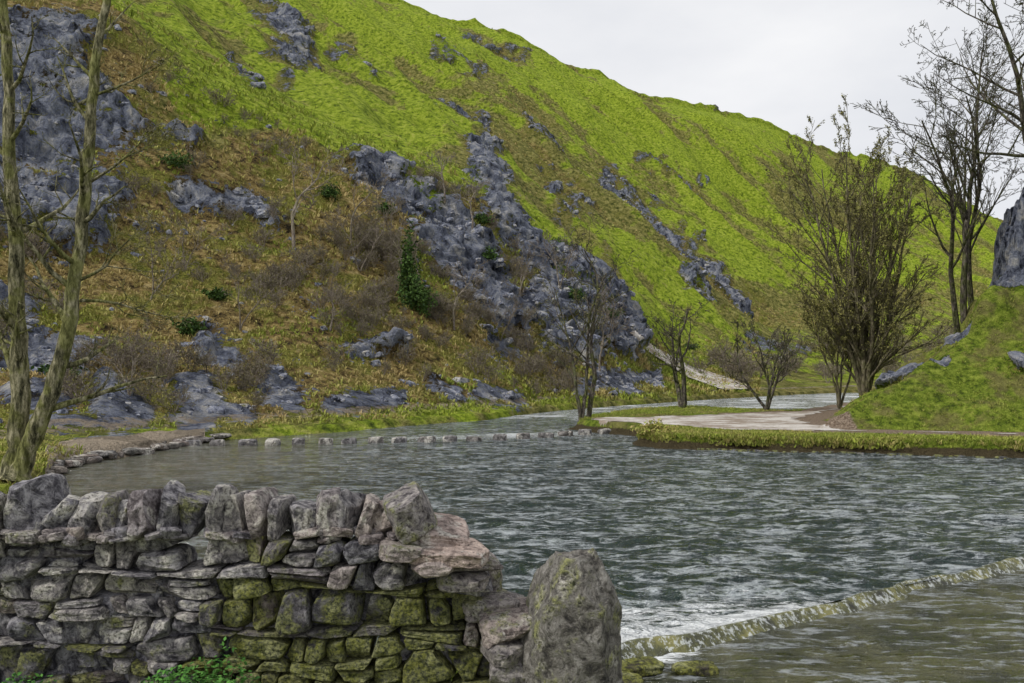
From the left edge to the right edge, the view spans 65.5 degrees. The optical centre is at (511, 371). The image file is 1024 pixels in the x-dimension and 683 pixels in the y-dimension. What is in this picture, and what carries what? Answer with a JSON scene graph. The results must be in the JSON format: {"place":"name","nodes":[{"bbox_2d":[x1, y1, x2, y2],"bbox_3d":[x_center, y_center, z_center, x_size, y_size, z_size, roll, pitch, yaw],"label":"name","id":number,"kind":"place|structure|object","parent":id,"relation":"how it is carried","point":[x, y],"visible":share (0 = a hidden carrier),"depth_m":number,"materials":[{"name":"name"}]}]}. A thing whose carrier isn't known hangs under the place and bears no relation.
{"place":"outdoors","nodes":[
{"label":"outdoors","id":0,"kind":"place"},
{"bbox_2d":[0,0,1002,493],"bbox_3d":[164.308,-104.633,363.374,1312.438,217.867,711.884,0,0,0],"label":"hillside","id":1,"kind":"structure","parent":0,"point":[626,138],"depth_m":103.62,"materials":[{"name":"green plant"}]},
{"bbox_2d":[0,439,89,492],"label":"riverside grass","id":2,"kind":"structure","parent":1,"relation":"on","point":[45,455],"depth_m":24.87,"materials":[{"name":"green plant"}]},
{"bbox_2d":[31,364,87,378],"bbox_3d":[-21.625,0.087,38.271,2.068,1.071,1.998,0,0,0],"label":"ivy bush","id":3,"kind":"object","parent":1,"relation":"on","point":[44,368],"visible":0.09,"depth_m":38.01,"materials":[{"name":"green plant"}]},
{"bbox_2d":[0,0,195,481],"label":"riverside tree","id":4,"kind":"object","parent":1,"relation":"on","point":[25,435],"visible":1,"depth_m":18.89,"materials":[{"name":"brown plant"}]},
{"bbox_2d":[73,311,156,395],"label":"bare tree","id":5,"kind":"object","parent":1,"relation":"on","point":[119,361],"visible":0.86,"depth_m":37.59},
{"bbox_2d":[128,208,197,300],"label":"bare tree","id":6,"kind":"object","parent":1,"relation":"on","point":[160,242],"visible":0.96,"depth_m":54.52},
{"bbox_2d":[157,148,197,169],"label":"ivy bush","id":7,"kind":"object","parent":1,"relation":"on","point":[182,160],"visible":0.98,"depth_m":72.42,"materials":[{"name":"green plant"}]},
{"bbox_2d":[166,317,208,336],"bbox_3d":[-20.904,-2.938,51.623,2.178,1.796,2.464,0,0,44],"label":"ivy bush","id":8,"kind":"object","parent":1,"relation":"on","point":[192,327],"visible":0.91,"depth_m":51.18,"materials":[{"name":"green plant"}]},
{"bbox_2d":[165,201,231,269],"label":"bare tree","id":9,"kind":"object","parent":1,"relation":"on","point":[185,222],"visible":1,"depth_m":60.87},
{"bbox_2d":[196,286,232,299],"bbox_3d":[-21.248,-5.536,57.252,2.106,1.147,2.340,0,0,30],"label":"ivy bush","id":10,"kind":"object","parent":1,"relation":"on","point":[215,294],"visible":0.95,"depth_m":56.84,"materials":[{"name":"green plant"}]},
{"bbox_2d":[216,250,295,329],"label":"bare tree","id":11,"kind":"object","parent":1,"relation":"on","point":[249,297],"visible":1,"depth_m":53.83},
{"bbox_2d":[278,136,352,248],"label":"bare tree","id":12,"kind":"object","parent":1,"relation":"on","point":[294,210],"visible":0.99,"depth_m":70.98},
{"bbox_2d":[0,39,640,412],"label":"hillside shrubs","id":13,"kind":"object","parent":1,"relation":"on","point":[247,377],"visible":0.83,"depth_m":62.58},
{"bbox_2d":[317,180,341,200],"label":"ivy bush","id":14,"kind":"object","parent":1,"relation":"on","point":[328,192],"visible":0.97,"depth_m":78.63,"materials":[{"name":"green plant"}]},
{"bbox_2d":[311,261,352,331],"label":"bare tree","id":15,"kind":"object","parent":1,"relation":"on","point":[328,291],"visible":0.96,"depth_m":57.09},
{"bbox_2d":[0,4,678,422],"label":"scree rocks","id":16,"kind":"object","parent":1,"relation":"on","point":[260,214],"visible":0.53,"depth_m":74.23,"materials":[{"name":"grey stone"}]},
{"bbox_2d":[321,190,400,270],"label":"bare tree","id":17,"kind":"object","parent":1,"relation":"on","point":[365,236],"visible":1,"depth_m":68.63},
{"bbox_2d":[349,165,394,239],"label":"bare tree","id":18,"kind":"object","parent":1,"relation":"on","point":[373,189],"visible":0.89,"depth_m":72.98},
{"bbox_2d":[372,202,398,214],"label":"ivy bush","id":19,"kind":"object","parent":1,"relation":"on","point":[385,207],"visible":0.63,"depth_m":79.58,"materials":[{"name":"green plant"}]},
{"bbox_2d":[369,190,404,260],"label":"bare tree","id":20,"kind":"object","parent":1,"relation":"on","point":[391,218],"visible":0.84,"depth_m":71.62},
{"bbox_2d":[366,216,419,284],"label":"bare tree","id":21,"kind":"object","parent":1,"relation":"on","point":[395,245],"visible":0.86,"depth_m":69.30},
{"bbox_2d":[394,215,423,306],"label":"ivy clad tree","id":22,"kind":"object","parent":1,"relation":"on","point":[407,264],"visible":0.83,"depth_m":65.28,"materials":[{"name":"green plant"}]},
{"bbox_2d":[396,268,440,316],"bbox_3d":[-7.569,-6.271,64.807,3.283,4.115,3.207,0,0,35],"label":"bush","id":23,"kind":"object","parent":1,"relation":"on","point":[414,299],"visible":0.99,"depth_m":64.42,"materials":[{"name":"green plant"}]},
{"bbox_2d":[418,151,456,202],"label":"bare tree","id":24,"kind":"object","parent":1,"relation":"on","point":[441,173],"visible":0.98,"depth_m":88.04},
{"bbox_2d":[444,260,490,329],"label":"bare tree","id":25,"kind":"object","parent":1,"relation":"on","point":[466,285],"visible":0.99,"depth_m":67.29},
{"bbox_2d":[451,176,493,228],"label":"bare tree","id":26,"kind":"object","parent":1,"relation":"on","point":[459,186],"visible":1,"depth_m":87.26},
{"bbox_2d":[470,211,493,223],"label":"ivy bush","id":27,"kind":"object","parent":1,"relation":"on","point":[483,218],"visible":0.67,"depth_m":90.17,"materials":[{"name":"green plant"}]},
{"bbox_2d":[227,0,743,301],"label":"hilltop rocks","id":28,"kind":"object","parent":1,"relation":"on","point":[262,85],"visible":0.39,"depth_m":159.78,"materials":[{"name":"grey stone"}]},
{"bbox_2d":[481,246,501,259],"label":"ivy bush","id":29,"kind":"object","parent":1,"relation":"on","point":[489,255],"visible":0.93,"depth_m":83.04,"materials":[{"name":"green plant"}]},
{"bbox_2d":[467,276,526,340],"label":"bare tree","id":30,"kind":"object","parent":1,"relation":"on","point":[516,304],"visible":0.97,"depth_m":71.13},
{"bbox_2d":[515,246,546,295],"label":"bare tree","id":31,"kind":"object","parent":1,"relation":"on","point":[527,264],"visible":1,"depth_m":79.37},
{"bbox_2d":[525,213,579,288],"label":"bare tree","id":32,"kind":"object","parent":1,"relation":"on","point":[555,253],"visible":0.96,"depth_m":86.32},
{"bbox_2d":[552,236,569,245],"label":"ivy bush","id":33,"kind":"object","parent":1,"relation":"on","point":[560,241],"visible":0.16,"depth_m":103.00,"materials":[{"name":"green plant"}]},
{"bbox_2d":[568,286,587,302],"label":"ivy bush","id":34,"kind":"object","parent":1,"relation":"on","point":[580,293],"visible":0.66,"depth_m":85.84,"materials":[{"name":"green plant"}]},
{"bbox_2d":[586,303,631,370],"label":"bare tree","id":35,"kind":"object","parent":1,"relation":"on","point":[603,337],"visible":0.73,"depth_m":76.36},
{"bbox_2d":[592,268,627,335],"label":"bare tree","id":36,"kind":"object","parent":1,"relation":"on","point":[608,304],"visible":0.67,"depth_m":85.09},
{"bbox_2d":[602,307,622,318],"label":"ivy bush","id":37,"kind":"object","parent":1,"relation":"on","point":[617,312],"visible":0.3,"depth_m":90.20,"materials":[{"name":"green plant"}]},
{"bbox_2d":[630,327,747,389],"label":"hillside footpath","id":38,"kind":"structure","parent":1,"relation":"on","point":[689,369],"depth_m":101.22,"materials":[{"name":"beige gravel"}]},
{"bbox_2d":[684,342,702,350],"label":"ivy bush","id":39,"kind":"object","parent":1,"relation":"on","point":[691,348],"visible":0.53,"depth_m":122.29,"materials":[{"name":"green plant"}]},
{"bbox_2d":[683,321,953,383],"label":"distant scrub","id":40,"kind":"object","parent":1,"relation":"on","point":[751,369],"visible":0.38,"depth_m":120.14,"materials":[{"name":"brown plant"}]},
{"bbox_2d":[62,393,1023,657],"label":"river water","id":41,"kind":"structure","parent":0,"point":[682,541],"depth_m":18.74,"materials":[{"name":"grey liquid"}]},
{"bbox_2d":[185,428,610,445],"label":"stepping stones","id":42,"kind":"object","parent":41,"relation":"in","point":[301,440],"visible":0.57,"depth_m":33.57,"materials":[{"name":"grey stone"}]},
{"bbox_2d":[621,556,1023,658],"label":"weir","id":43,"kind":"object","parent":41,"relation":"in","point":[656,646],"visible":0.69,"depth_m":9.96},
{"bbox_2d":[621,656,719,682],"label":"weir rocks","id":44,"kind":"object","parent":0,"point":[635,669],"visible":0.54,"depth_m":8.19,"materials":[{"name":"green stone"}]},
{"bbox_2d":[404,0,1023,219],"label":"sky","id":45,"kind":"structure","parent":0,"point":[781,63],"materials":[{"name":"white"}]},
{"bbox_2d":[568,187,1023,457],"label":"river bank","id":46,"kind":"structure","parent":0,"point":[1008,268],"depth_m":35.73,"materials":[{"name":"green plant"}]},
{"bbox_2d":[46,433,1007,473],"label":"shore stones","id":47,"kind":"object","parent":46,"relation":"on","point":[62,466],"visible":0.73,"depth_m":28.45,"materials":[{"name":"grey stone"}]},
{"bbox_2d":[531,199,639,416],"bbox_3d":[3.987,-3.291,42.612,3.838,11.853,5.454,0,0,-34],"label":"bare tree","id":48,"kind":"object","parent":46,"relation":"on","point":[593,383],"visible":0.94,"depth_m":42.41,"materials":[{"name":"brown plant"}]},
{"bbox_2d":[531,249,640,421],"bbox_3d":[3.837,-1.698,42.964,5.123,9.323,5.704,0,0,-5],"label":"bare tree","id":49,"kind":"object","parent":46,"relation":"on","point":[581,413],"visible":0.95,"depth_m":42.48,"materials":[{"name":"brown plant"}]},
{"bbox_2d":[630,418,680,436],"bbox_3d":[5.950,2.369,32.566,2.176,0.979,1.955,0,0,28],"label":"bramble clump","id":50,"kind":"object","parent":46,"relation":"on","point":[659,427],"visible":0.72,"depth_m":32.41,"materials":[{"name":"green plant"}]},
{"bbox_2d":[643,297,711,407],"bbox_3d":[11.040,-1.282,55.533,4.519,7.964,6.203,0,0,0],"label":"bare tree","id":51,"kind":"object","parent":46,"relation":"on","point":[681,392],"visible":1,"depth_m":54.01,"materials":[{"name":"brown plant"}]},
{"bbox_2d":[701,318,814,409],"bbox_3d":[15.966,-0.388,50.559,6.499,6.131,4.819,0,0,-16],"label":"bare tree","id":52,"kind":"object","parent":46,"relation":"on","point":[770,394],"visible":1,"depth_m":50.57,"materials":[{"name":"brown plant"}]},
{"bbox_2d":[594,406,1017,433],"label":"footpath","id":53,"kind":"structure","parent":46,"relation":"on","point":[775,421],"depth_m":39.47,"materials":[{"name":"beige gravel"}]},
{"bbox_2d":[795,274,857,408],"bbox_3d":[21.285,-1.927,53.148,3.996,9.180,6.221,0,0,29],"label":"willow tree","id":54,"kind":"object","parent":46,"relation":"on","point":[826,339],"visible":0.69,"depth_m":52.30,"materials":[{"name":"brown plant"}]},
{"bbox_2d":[635,430,1023,451],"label":"bank edge grass","id":55,"kind":"structure","parent":46,"relation":"on","point":[752,440],"depth_m":29.86,"materials":[{"name":"green plant"}]},
{"bbox_2d":[760,93,959,396],"bbox_3d":[22.647,-7.525,52.006,11.848,20.387,12.376,0,0,0],"label":"willow tree","id":56,"kind":"object","parent":46,"relation":"on","point":[864,361],"visible":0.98,"depth_m":51.41,"materials":[{"name":"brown plant"}]},
{"bbox_2d":[850,56,993,332],"bbox_3d":[21.660,-7.931,39.404,8.282,13.681,5.802,0,0,-29],"label":"ash tree","id":57,"kind":"object","parent":46,"relation":"on","point":[952,263],"visible":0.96,"depth_m":40.07,"materials":[{"name":"brown plant"}]},
{"bbox_2d":[900,33,1020,305],"bbox_3d":[24.825,-9.911,41.971,8.282,13.681,5.802,0,0,-41],"label":"ash tree","id":58,"kind":"object","parent":46,"relation":"on","point":[970,295],"visible":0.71,"depth_m":42.51,"materials":[{"name":"brown plant"}]},
{"bbox_2d":[900,0,1023,201],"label":"ash tree","id":59,"kind":"object","parent":46,"relation":"on","point":[1019,89],"visible":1,"depth_m":32.65,"materials":[{"name":"brown plant"}]},
{"bbox_2d":[901,69,1022,320],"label":"ash tree","id":60,"kind":"object","parent":46,"relation":"on","point":[980,215],"visible":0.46,"depth_m":49.13,"materials":[{"name":"brown plant"}]},
{"bbox_2d":[903,0,1023,322],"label":"ash tree","id":61,"kind":"object","parent":46,"relation":"on","point":[963,279],"visible":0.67,"depth_m":43.64,"materials":[{"name":"brown plant"}]},
{"bbox_2d":[642,569,1023,682],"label":"weir pool water","id":62,"kind":"structure","parent":0,"point":[967,631],"depth_m":9.04,"materials":[{"name":"grey liquid"}]},
{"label":"near bank","id":63,"kind":"structure","parent":0,"visible":0},
{"bbox_2d":[2,672,56,682],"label":"nettle patch","id":64,"kind":"object","parent":63,"relation":"on","point":[14,674],"visible":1,"depth_m":4.64,"materials":[{"name":"green plant"}]},
{"bbox_2d":[140,636,260,682],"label":"nettle patch","id":65,"kind":"object","parent":63,"relation":"on","point":[187,670],"visible":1,"depth_m":4.59,"materials":[{"name":"green plant"}]},
{"bbox_2d":[0,473,531,682],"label":"dry stone wall","id":66,"kind":"structure","parent":63,"relation":"on","point":[122,586],"depth_m":4.80,"materials":[{"name":"grey stone"}]},
{"bbox_2d":[520,548,622,682],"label":"standing stone","id":67,"kind":"object","parent":63,"relation":"on","point":[573,635],"visible":0.97,"depth_m":4.48,"materials":[{"name":"grey stone"}]}
]}

